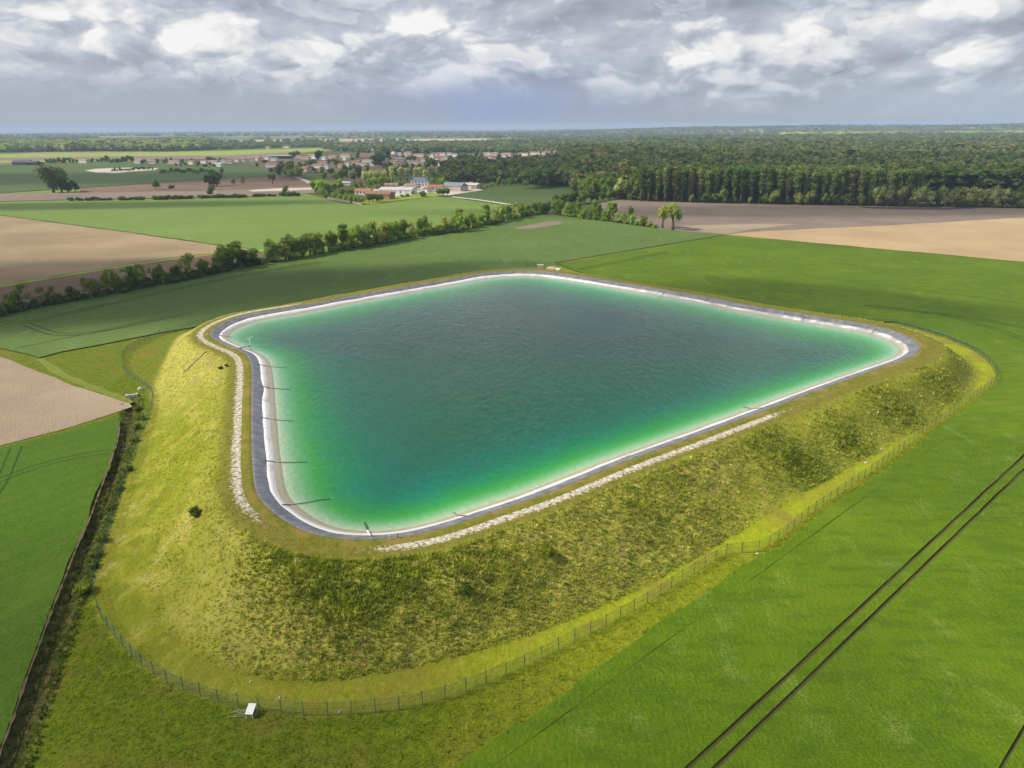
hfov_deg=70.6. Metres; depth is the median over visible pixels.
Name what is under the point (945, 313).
wheel track
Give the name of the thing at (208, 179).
field tree
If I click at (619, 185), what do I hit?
woodland tree
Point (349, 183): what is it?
outbuilding
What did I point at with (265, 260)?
hedge shrub
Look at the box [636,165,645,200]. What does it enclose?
poplar tree
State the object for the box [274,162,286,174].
village tree
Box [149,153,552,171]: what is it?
village ground
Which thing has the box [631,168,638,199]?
poplar tree
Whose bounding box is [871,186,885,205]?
woodland tree
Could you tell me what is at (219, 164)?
village house
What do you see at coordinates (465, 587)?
bank shrub
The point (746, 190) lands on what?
poplar tree
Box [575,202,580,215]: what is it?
hedgerow tree
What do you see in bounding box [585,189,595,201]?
hedgerow tree
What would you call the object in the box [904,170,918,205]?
poplar tree
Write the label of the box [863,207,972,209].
damp soil
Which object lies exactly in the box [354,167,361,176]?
village tree
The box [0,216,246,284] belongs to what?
tan field
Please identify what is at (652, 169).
poplar tree
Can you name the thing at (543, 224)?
bare patch
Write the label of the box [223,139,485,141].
pale stripe
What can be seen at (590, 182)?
woodland tree
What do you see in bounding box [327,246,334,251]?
hedge shrub
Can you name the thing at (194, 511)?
bank shrub
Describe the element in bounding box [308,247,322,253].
hedge shrub
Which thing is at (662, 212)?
willow tree
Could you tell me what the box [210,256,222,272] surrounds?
hedgerow tree
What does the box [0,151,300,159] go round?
tan stripe
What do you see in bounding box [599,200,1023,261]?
grey brown field
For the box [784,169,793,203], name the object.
poplar tree
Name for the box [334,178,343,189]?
farm tree
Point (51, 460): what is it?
wheel track
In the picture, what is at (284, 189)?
field tree
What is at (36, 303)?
hedge shrub
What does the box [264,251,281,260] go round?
hedge shrub
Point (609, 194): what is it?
hedgerow tree
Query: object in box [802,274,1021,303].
wheel track
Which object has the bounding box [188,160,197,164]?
village house
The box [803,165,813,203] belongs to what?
poplar tree
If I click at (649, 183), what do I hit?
poplar tree
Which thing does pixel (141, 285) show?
hedge shrub
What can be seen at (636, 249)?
field ditch
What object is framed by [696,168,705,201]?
poplar tree
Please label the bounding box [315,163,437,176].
wood
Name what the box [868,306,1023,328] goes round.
wheel track
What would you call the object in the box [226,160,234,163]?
village house
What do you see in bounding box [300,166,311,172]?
village house
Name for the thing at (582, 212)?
hedgerow tree
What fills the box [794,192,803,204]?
woodland tree
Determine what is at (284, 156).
long shed
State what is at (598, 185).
woodland tree
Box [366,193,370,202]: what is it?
clipped tree
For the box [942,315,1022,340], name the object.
wheel track
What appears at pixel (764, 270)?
wheat field
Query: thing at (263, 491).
basin liner
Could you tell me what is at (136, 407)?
bank shrub
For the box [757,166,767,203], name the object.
poplar tree
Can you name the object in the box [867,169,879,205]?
poplar tree
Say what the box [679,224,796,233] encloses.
pale headland
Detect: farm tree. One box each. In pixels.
[309,178,318,192]
[315,179,328,194]
[326,184,332,193]
[330,182,336,190]
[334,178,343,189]
[338,188,344,193]
[346,188,353,192]
[352,181,359,188]
[366,178,372,186]
[372,176,377,183]
[378,176,384,185]
[419,190,426,195]
[438,176,444,184]
[507,177,512,184]
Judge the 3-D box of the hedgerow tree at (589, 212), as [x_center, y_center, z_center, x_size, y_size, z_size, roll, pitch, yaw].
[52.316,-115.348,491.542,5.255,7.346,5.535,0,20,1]
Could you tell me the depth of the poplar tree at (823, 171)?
575.33 m
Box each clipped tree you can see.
[356,196,362,201]
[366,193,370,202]
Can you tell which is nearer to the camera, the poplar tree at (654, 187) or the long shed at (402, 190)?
the poplar tree at (654, 187)
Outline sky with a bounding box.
[0,0,1023,132]
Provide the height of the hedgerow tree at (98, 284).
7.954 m
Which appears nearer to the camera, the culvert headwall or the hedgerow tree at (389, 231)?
the culvert headwall
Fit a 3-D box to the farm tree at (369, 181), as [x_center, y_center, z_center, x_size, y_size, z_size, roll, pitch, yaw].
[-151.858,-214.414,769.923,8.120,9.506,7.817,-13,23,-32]
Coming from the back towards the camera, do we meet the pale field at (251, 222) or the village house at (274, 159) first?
the village house at (274, 159)
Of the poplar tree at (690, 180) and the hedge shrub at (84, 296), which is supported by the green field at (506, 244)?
the hedge shrub at (84, 296)
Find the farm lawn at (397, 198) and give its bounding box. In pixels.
[361,192,441,203]
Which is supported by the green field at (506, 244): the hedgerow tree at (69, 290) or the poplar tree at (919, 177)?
the hedgerow tree at (69, 290)
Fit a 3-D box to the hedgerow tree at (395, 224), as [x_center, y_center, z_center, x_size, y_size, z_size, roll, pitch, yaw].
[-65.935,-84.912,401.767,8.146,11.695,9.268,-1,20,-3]
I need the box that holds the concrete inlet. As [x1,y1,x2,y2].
[546,266,560,270]
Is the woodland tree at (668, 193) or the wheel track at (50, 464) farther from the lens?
the woodland tree at (668, 193)
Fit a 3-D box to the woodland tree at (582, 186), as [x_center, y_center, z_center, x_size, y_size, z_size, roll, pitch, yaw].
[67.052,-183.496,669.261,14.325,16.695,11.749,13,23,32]
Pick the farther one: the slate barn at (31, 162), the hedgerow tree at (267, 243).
the slate barn at (31, 162)
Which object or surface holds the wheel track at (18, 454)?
on the crop field at (44, 511)
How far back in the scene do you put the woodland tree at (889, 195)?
556.19 m
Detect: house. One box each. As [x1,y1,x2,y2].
[78,159,90,162]
[146,159,157,163]
[168,160,181,163]
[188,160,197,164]
[200,159,208,163]
[208,160,219,163]
[216,163,223,166]
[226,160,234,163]
[247,157,254,161]
[265,163,284,167]
[270,157,278,160]
[300,156,310,158]
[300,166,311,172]
[312,163,323,167]
[328,155,338,158]
[330,162,335,167]
[340,153,351,157]
[350,160,361,164]
[359,162,368,165]
[362,159,372,161]
[387,160,399,163]
[393,157,405,161]
[403,151,412,155]
[407,160,419,164]
[410,176,429,185]
[413,153,424,156]
[427,184,443,190]
[490,152,498,155]
[530,151,540,154]
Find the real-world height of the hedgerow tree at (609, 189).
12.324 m
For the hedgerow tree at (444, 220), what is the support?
on the green field at (506, 244)
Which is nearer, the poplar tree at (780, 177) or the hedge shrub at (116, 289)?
the hedge shrub at (116, 289)
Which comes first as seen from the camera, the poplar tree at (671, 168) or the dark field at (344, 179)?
the poplar tree at (671, 168)
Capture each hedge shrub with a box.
[0,305,7,315]
[7,301,28,313]
[19,301,34,308]
[28,300,42,307]
[42,299,51,304]
[46,292,65,303]
[62,293,74,301]
[71,290,80,299]
[81,293,89,298]
[96,290,105,296]
[104,288,113,294]
[113,285,124,292]
[117,281,134,292]
[136,281,146,287]
[143,276,155,285]
[163,273,174,282]
[166,273,180,282]
[177,271,189,279]
[189,268,201,278]
[203,267,216,274]
[213,266,226,272]
[222,261,233,267]
[223,263,232,270]
[235,261,244,267]
[243,259,254,266]
[252,257,263,264]
[260,257,268,262]
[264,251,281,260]
[290,250,301,257]
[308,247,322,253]
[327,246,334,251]
[331,244,341,249]
[338,242,350,248]
[361,237,374,245]
[371,233,384,243]
[381,236,390,242]
[395,231,405,239]
[417,229,423,235]
[429,227,438,233]
[435,224,447,233]
[446,224,456,232]
[485,217,495,224]
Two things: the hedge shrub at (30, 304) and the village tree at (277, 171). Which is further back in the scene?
the village tree at (277, 171)
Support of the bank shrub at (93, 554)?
on the ground at (400, 418)
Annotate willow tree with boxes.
[361,171,370,183]
[366,170,376,178]
[372,169,382,180]
[381,169,387,177]
[657,202,668,227]
[665,202,682,229]
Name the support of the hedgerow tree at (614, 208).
on the ground at (400, 418)
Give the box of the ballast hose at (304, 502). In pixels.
[282,498,329,504]
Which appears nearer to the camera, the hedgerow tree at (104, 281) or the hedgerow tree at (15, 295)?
the hedgerow tree at (15, 295)
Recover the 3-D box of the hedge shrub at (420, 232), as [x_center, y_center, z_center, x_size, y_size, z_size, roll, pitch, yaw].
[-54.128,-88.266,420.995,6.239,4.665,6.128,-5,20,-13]
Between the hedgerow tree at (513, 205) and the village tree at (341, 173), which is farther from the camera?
the village tree at (341, 173)
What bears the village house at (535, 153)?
on the village ground at (295, 160)
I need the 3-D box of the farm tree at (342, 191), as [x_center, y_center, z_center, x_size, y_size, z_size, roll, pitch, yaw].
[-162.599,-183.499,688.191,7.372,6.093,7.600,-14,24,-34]
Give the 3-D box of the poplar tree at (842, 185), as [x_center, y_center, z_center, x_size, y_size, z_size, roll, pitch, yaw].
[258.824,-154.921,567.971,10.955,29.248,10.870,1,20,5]
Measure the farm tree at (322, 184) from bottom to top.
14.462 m
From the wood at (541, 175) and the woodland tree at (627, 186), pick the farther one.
the wood at (541, 175)
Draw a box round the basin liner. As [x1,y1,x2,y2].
[210,271,919,538]
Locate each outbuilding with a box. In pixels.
[341,181,351,185]
[384,183,398,186]
[404,183,417,189]
[422,187,431,191]
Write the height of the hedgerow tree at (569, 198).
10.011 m
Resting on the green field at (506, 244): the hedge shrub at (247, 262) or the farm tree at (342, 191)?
the hedge shrub at (247, 262)
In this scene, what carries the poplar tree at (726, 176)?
on the ground at (400, 418)
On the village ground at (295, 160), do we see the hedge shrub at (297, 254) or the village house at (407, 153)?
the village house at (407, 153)
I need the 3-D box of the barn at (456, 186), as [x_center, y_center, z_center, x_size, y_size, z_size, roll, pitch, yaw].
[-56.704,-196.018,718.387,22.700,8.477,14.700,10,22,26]
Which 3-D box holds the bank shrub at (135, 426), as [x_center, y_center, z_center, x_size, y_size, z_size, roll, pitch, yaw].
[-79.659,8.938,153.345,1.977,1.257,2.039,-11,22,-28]
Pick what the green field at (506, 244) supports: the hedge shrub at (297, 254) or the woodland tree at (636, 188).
the hedge shrub at (297, 254)
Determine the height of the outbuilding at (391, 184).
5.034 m
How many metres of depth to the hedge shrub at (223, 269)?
316.13 m
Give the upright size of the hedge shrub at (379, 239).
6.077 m
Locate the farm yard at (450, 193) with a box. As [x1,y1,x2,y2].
[373,186,481,195]
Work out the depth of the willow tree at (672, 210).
435.38 m
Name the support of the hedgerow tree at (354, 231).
on the green field at (506, 244)
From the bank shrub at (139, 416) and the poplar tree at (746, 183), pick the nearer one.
the bank shrub at (139, 416)
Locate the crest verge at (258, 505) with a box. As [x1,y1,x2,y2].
[203,270,927,546]
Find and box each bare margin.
[0,426,119,754]
[36,358,132,402]
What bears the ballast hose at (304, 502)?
on the geotextile strip at (268, 441)
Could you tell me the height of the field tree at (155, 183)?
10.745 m
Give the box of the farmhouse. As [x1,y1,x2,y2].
[354,187,372,194]
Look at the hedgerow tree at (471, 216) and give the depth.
449.98 m
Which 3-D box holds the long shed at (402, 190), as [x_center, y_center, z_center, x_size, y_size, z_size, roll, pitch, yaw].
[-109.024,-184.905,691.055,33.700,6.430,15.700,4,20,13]
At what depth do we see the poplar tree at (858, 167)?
567.18 m
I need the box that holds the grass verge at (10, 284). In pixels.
[0,250,281,286]
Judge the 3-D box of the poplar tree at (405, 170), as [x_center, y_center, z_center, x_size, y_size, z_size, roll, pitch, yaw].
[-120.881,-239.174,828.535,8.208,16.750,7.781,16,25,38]
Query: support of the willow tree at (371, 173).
on the ground at (400, 418)
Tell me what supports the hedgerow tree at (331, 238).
on the green field at (506, 244)
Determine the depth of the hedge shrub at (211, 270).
311.36 m
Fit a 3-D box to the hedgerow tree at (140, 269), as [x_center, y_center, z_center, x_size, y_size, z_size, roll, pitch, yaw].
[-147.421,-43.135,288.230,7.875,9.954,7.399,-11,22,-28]
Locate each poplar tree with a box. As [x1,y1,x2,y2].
[389,166,394,181]
[397,167,402,181]
[403,168,409,181]
[412,168,417,176]
[417,167,421,176]
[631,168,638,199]
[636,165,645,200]
[644,170,654,200]
[646,167,655,200]
[649,165,658,199]
[654,169,661,201]
[661,166,670,201]
[665,164,673,200]
[670,169,680,201]
[671,164,680,195]
[678,167,688,201]
[685,166,690,200]
[686,170,694,201]
[687,165,698,201]
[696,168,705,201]
[699,164,709,195]
[703,169,712,202]
[708,166,715,198]
[709,170,713,201]
[712,166,722,202]
[719,169,731,201]
[723,165,733,200]
[730,168,739,202]
[737,166,750,202]
[739,167,749,201]
[744,166,749,201]
[747,167,758,196]
[752,165,760,201]
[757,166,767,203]
[763,165,774,203]
[773,165,787,201]
[775,168,786,203]
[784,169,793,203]
[786,165,795,198]
[790,170,804,203]
[792,167,801,203]
[801,169,810,204]
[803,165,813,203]
[809,171,821,204]
[810,167,820,203]
[815,166,825,202]
[819,168,828,203]
[819,171,831,204]
[828,171,840,204]
[837,168,848,204]
[846,166,858,204]
[850,166,860,202]
[854,166,868,204]
[856,168,869,205]
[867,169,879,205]
[875,170,885,205]
[885,171,898,205]
[886,165,897,185]
[895,168,907,205]
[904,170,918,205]
[913,166,927,203]
[913,168,923,205]
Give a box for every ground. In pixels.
[0,126,1023,767]
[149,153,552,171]
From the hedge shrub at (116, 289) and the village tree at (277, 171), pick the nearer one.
the hedge shrub at (116, 289)
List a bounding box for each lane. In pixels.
[292,176,310,183]
[455,197,511,204]
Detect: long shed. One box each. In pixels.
[268,155,292,158]
[378,187,416,193]
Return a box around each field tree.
[33,164,59,192]
[52,167,68,192]
[60,181,73,191]
[69,180,79,191]
[152,179,160,187]
[202,173,213,186]
[206,183,215,194]
[212,171,222,185]
[268,168,275,183]
[281,186,288,192]
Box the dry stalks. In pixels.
[231,709,245,716]
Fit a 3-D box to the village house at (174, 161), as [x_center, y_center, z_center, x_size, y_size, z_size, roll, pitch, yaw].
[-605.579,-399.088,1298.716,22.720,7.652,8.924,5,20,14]
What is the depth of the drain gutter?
181.88 m
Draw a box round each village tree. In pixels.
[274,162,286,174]
[275,160,293,176]
[281,164,304,178]
[293,167,302,176]
[304,159,314,164]
[314,150,322,159]
[327,168,334,173]
[331,158,337,164]
[337,169,347,179]
[341,165,350,169]
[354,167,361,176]
[369,153,381,165]
[385,151,391,159]
[424,161,430,168]
[425,157,432,162]
[431,159,439,165]
[455,153,464,159]
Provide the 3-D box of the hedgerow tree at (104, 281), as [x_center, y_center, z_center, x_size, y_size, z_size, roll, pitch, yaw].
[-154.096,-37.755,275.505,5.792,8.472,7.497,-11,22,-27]
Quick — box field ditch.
[554,235,722,262]
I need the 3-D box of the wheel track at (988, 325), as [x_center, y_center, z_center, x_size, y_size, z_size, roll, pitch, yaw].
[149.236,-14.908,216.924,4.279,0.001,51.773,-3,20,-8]
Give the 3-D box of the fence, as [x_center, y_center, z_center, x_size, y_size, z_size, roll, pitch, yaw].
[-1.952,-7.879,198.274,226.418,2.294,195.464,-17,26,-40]
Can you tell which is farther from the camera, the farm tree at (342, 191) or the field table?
the farm tree at (342, 191)
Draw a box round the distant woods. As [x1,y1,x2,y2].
[0,123,1023,141]
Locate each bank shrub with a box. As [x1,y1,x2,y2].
[71,580,93,594]
[86,558,97,568]
[88,548,103,557]
[94,532,106,541]
[104,503,114,510]
[114,483,121,489]
[122,465,132,470]
[127,436,138,441]
[131,423,140,429]
[132,404,141,411]
[135,413,143,419]
[187,505,200,516]
[458,582,471,593]
[540,542,554,556]
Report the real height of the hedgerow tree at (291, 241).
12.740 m
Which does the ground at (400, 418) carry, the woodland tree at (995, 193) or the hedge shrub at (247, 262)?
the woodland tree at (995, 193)
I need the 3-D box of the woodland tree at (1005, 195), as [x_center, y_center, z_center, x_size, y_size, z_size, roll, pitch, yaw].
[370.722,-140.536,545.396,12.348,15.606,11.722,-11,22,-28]
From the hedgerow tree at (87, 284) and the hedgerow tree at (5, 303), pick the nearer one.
the hedgerow tree at (5, 303)
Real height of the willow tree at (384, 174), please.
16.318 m
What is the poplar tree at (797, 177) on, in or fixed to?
on the ground at (400, 418)
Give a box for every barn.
[12,160,31,164]
[25,161,40,164]
[364,191,394,198]
[443,182,468,190]
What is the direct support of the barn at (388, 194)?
on the farm lawn at (397, 198)
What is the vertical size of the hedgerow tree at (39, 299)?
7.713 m
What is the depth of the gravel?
129.50 m
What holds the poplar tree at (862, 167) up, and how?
on the ground at (400, 418)
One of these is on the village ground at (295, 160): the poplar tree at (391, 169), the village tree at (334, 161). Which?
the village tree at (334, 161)
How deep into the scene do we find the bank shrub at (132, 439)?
146.63 m
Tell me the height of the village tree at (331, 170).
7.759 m
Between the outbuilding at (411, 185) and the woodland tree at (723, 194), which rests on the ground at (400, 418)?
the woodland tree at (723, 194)
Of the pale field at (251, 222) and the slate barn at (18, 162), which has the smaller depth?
the pale field at (251, 222)
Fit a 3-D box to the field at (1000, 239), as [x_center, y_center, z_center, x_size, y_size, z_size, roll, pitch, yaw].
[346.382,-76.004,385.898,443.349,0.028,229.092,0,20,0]
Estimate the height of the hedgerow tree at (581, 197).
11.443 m
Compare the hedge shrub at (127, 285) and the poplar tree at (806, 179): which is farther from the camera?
the poplar tree at (806, 179)
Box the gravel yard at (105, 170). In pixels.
[85,168,157,172]
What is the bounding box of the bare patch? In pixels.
[514,221,564,228]
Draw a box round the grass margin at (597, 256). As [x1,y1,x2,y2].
[557,250,636,263]
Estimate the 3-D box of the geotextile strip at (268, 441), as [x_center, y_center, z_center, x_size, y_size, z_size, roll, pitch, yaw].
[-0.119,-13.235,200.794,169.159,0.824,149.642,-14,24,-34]
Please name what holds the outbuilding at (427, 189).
on the farm yard at (450, 193)
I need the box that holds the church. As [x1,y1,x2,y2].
[359,149,374,160]
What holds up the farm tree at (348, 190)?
on the ground at (400, 418)
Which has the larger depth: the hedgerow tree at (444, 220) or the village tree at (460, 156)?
the village tree at (460, 156)
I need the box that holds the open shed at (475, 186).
[462,182,481,188]
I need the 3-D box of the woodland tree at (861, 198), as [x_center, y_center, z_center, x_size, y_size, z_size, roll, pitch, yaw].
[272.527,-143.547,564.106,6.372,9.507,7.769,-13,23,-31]
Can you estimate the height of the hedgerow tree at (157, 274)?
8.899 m
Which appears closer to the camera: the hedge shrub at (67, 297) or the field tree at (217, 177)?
the hedge shrub at (67, 297)
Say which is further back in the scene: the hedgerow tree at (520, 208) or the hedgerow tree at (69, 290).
the hedgerow tree at (520, 208)
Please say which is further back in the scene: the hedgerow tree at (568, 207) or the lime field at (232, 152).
the lime field at (232, 152)
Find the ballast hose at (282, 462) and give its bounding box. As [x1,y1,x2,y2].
[264,460,297,462]
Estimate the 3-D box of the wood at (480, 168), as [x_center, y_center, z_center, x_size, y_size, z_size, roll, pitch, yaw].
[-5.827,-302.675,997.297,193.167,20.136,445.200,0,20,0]
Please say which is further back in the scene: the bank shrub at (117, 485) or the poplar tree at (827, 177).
the poplar tree at (827, 177)
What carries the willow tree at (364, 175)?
on the ground at (400, 418)
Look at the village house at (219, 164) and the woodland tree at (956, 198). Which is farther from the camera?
the village house at (219, 164)
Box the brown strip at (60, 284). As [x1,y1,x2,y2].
[0,253,268,313]
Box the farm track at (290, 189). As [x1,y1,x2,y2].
[249,187,313,191]
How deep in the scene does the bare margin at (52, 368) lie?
181.44 m
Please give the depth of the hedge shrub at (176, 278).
296.27 m
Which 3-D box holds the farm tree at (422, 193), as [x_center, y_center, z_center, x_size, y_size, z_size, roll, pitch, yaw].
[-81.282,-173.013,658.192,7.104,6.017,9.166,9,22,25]
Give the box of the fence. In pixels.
[89,274,998,715]
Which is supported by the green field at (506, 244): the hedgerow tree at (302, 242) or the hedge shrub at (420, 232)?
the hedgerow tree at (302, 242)
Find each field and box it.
[0,148,322,162]
[0,164,305,192]
[0,190,316,200]
[0,194,531,253]
[0,213,723,356]
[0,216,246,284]
[0,357,131,444]
[0,417,120,744]
[80,176,309,191]
[327,178,365,185]
[453,424,1023,767]
[458,184,579,208]
[556,235,1023,427]
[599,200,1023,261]
[730,218,1023,261]
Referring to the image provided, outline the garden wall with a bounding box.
[327,197,361,204]
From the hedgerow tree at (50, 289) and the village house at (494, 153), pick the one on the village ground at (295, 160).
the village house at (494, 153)
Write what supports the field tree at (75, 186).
on the ground at (400, 418)
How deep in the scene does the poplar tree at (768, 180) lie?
575.75 m
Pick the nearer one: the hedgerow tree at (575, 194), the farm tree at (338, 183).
the hedgerow tree at (575, 194)
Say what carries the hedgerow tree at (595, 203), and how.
on the ground at (400, 418)
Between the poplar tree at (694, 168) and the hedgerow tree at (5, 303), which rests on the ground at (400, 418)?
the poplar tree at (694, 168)
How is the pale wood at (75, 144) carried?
on the ground at (400, 418)
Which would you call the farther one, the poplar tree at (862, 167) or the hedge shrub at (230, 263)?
the poplar tree at (862, 167)
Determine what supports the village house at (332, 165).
on the village ground at (295, 160)
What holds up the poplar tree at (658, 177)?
on the ground at (400, 418)
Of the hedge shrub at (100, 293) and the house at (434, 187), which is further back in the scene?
the house at (434, 187)
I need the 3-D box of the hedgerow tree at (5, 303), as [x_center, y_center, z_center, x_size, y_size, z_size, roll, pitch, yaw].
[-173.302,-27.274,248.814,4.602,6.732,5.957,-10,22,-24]
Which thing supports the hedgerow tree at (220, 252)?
on the green field at (506, 244)
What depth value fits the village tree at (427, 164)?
1073.79 m
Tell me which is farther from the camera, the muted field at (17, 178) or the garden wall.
the muted field at (17, 178)
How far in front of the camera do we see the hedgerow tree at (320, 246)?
361.26 m
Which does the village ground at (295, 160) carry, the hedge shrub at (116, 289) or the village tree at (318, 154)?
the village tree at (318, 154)
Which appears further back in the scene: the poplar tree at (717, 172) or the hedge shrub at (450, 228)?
the poplar tree at (717, 172)
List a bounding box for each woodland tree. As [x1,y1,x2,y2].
[571,176,578,191]
[578,177,586,190]
[582,173,596,190]
[584,175,598,189]
[595,180,605,193]
[598,176,613,191]
[612,175,624,197]
[613,177,624,198]
[621,176,636,199]
[631,178,646,194]
[637,190,646,199]
[662,188,670,201]
[700,191,709,202]
[709,193,718,200]
[718,188,729,202]
[761,193,768,203]
[767,190,780,203]
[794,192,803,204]
[802,189,816,204]
[819,193,829,204]
[841,194,850,205]
[857,194,866,205]
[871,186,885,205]
[871,192,883,205]
[881,184,897,205]
[891,186,910,205]
[909,185,928,206]
[921,190,935,206]
[939,185,955,206]
[946,188,964,207]
[959,186,975,207]
[972,186,988,207]
[984,185,1006,207]
[998,188,1012,207]
[1010,192,1023,207]
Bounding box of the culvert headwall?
[125,393,137,397]
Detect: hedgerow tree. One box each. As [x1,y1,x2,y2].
[0,294,14,312]
[5,282,31,302]
[31,286,45,306]
[42,286,56,298]
[64,286,77,300]
[79,277,96,297]
[89,278,103,296]
[99,269,120,292]
[99,274,115,293]
[118,266,134,289]
[127,266,144,288]
[133,264,151,282]
[151,263,166,283]
[169,265,181,276]
[177,253,193,273]
[195,258,209,275]
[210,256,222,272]
[211,244,227,264]
[224,241,242,268]
[235,248,248,261]
[246,247,258,260]
[263,238,280,253]
[263,246,276,261]
[277,237,291,259]
[284,233,300,252]
[295,234,309,256]
[302,233,317,254]
[308,232,324,248]
[315,232,329,246]
[323,230,339,246]
[337,223,348,242]
[345,231,354,243]
[347,225,359,247]
[355,224,369,246]
[363,222,375,244]
[368,219,386,243]
[376,224,389,239]
[380,221,394,238]
[391,221,400,240]
[398,219,409,238]
[407,221,417,233]
[415,215,429,235]
[441,216,447,232]
[450,213,463,231]
[453,208,463,230]
[463,216,471,225]
[466,211,477,227]
[476,209,487,221]
[481,204,490,218]
[491,208,500,217]
[497,204,508,217]
[503,204,512,219]
[509,202,517,215]
[516,203,524,217]
[524,204,530,210]
[530,202,538,210]
[537,202,544,211]
[543,201,551,212]
[552,194,558,200]
[552,199,564,214]
[559,194,566,203]
[564,202,574,212]
[566,193,573,202]
[570,204,576,213]
[572,190,579,203]
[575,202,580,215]
[577,190,586,203]
[578,208,585,218]
[584,190,589,202]
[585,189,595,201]
[585,209,592,216]
[591,200,598,215]
[595,204,601,220]
[598,191,604,200]
[601,209,611,218]
[605,185,613,198]
[606,191,611,199]
[606,202,611,221]
[610,203,617,221]
[613,214,620,222]
[620,213,627,223]
[627,206,634,217]
[627,213,636,224]
[639,215,647,224]
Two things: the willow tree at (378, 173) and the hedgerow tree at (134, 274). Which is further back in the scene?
the willow tree at (378, 173)
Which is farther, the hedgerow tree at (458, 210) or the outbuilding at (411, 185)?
the outbuilding at (411, 185)
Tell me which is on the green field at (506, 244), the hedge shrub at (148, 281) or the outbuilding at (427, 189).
the hedge shrub at (148, 281)
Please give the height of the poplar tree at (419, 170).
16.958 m
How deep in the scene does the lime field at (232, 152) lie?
1805.45 m
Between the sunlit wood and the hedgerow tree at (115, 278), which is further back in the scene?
the sunlit wood
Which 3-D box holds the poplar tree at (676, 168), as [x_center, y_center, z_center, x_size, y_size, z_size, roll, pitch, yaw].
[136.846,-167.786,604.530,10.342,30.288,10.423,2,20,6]
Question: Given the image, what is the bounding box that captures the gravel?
[198,308,805,553]
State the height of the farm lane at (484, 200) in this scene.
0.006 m
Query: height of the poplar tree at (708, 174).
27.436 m
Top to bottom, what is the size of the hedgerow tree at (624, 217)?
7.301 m
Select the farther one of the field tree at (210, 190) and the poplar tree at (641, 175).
the field tree at (210, 190)
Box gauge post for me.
[239,336,252,349]
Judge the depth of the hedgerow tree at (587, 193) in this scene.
593.60 m
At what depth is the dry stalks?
78.33 m
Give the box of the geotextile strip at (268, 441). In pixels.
[219,274,908,534]
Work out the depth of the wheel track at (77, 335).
220.09 m
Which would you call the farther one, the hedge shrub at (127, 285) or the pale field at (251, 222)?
the pale field at (251, 222)
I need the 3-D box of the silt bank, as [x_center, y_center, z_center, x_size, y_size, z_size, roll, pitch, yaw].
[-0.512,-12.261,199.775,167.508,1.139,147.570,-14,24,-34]
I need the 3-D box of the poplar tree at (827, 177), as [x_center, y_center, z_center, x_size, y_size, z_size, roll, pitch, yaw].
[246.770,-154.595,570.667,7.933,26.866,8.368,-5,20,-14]
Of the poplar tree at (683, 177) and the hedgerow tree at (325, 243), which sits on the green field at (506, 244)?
the hedgerow tree at (325, 243)
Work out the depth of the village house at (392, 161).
1230.04 m
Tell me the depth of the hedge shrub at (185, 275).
299.76 m
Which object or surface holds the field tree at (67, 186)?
on the ground at (400, 418)
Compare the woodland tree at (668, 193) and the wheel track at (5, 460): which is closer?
the wheel track at (5, 460)
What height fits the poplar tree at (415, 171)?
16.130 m
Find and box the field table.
[245,703,256,718]
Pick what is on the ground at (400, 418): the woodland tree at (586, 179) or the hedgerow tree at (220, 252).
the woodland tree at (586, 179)
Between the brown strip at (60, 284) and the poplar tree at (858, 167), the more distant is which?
the poplar tree at (858, 167)
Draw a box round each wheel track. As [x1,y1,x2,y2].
[0,262,315,321]
[0,263,316,323]
[0,446,22,492]
[0,447,11,473]
[0,449,109,477]
[0,453,107,481]
[19,319,163,347]
[23,313,192,335]
[30,312,188,332]
[577,252,662,268]
[585,252,669,268]
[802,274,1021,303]
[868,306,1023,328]
[871,305,1023,326]
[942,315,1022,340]
[945,314,1023,337]
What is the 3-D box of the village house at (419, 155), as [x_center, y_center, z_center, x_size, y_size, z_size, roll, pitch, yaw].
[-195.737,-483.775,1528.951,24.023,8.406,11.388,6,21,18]
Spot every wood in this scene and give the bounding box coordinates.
[0,135,215,140]
[0,138,213,151]
[209,140,327,148]
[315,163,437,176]
[321,137,636,152]
[437,154,567,182]
[516,164,570,185]
[556,137,1023,161]
[556,148,1023,196]
[620,164,889,200]
[628,132,1023,142]
[780,130,1023,134]
[905,164,1023,196]
[921,189,1023,206]
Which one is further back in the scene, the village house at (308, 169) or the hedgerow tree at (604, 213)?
the village house at (308, 169)
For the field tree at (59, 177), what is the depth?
714.59 m
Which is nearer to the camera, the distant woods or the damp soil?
the damp soil
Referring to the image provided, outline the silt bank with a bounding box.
[223,275,903,532]
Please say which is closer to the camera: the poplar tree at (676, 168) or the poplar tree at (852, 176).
the poplar tree at (852, 176)
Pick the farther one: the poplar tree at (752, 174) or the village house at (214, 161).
the village house at (214, 161)
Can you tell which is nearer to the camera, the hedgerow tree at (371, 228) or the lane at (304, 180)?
the hedgerow tree at (371, 228)
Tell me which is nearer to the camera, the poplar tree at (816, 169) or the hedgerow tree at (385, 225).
the hedgerow tree at (385, 225)
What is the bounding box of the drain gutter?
[184,351,205,371]

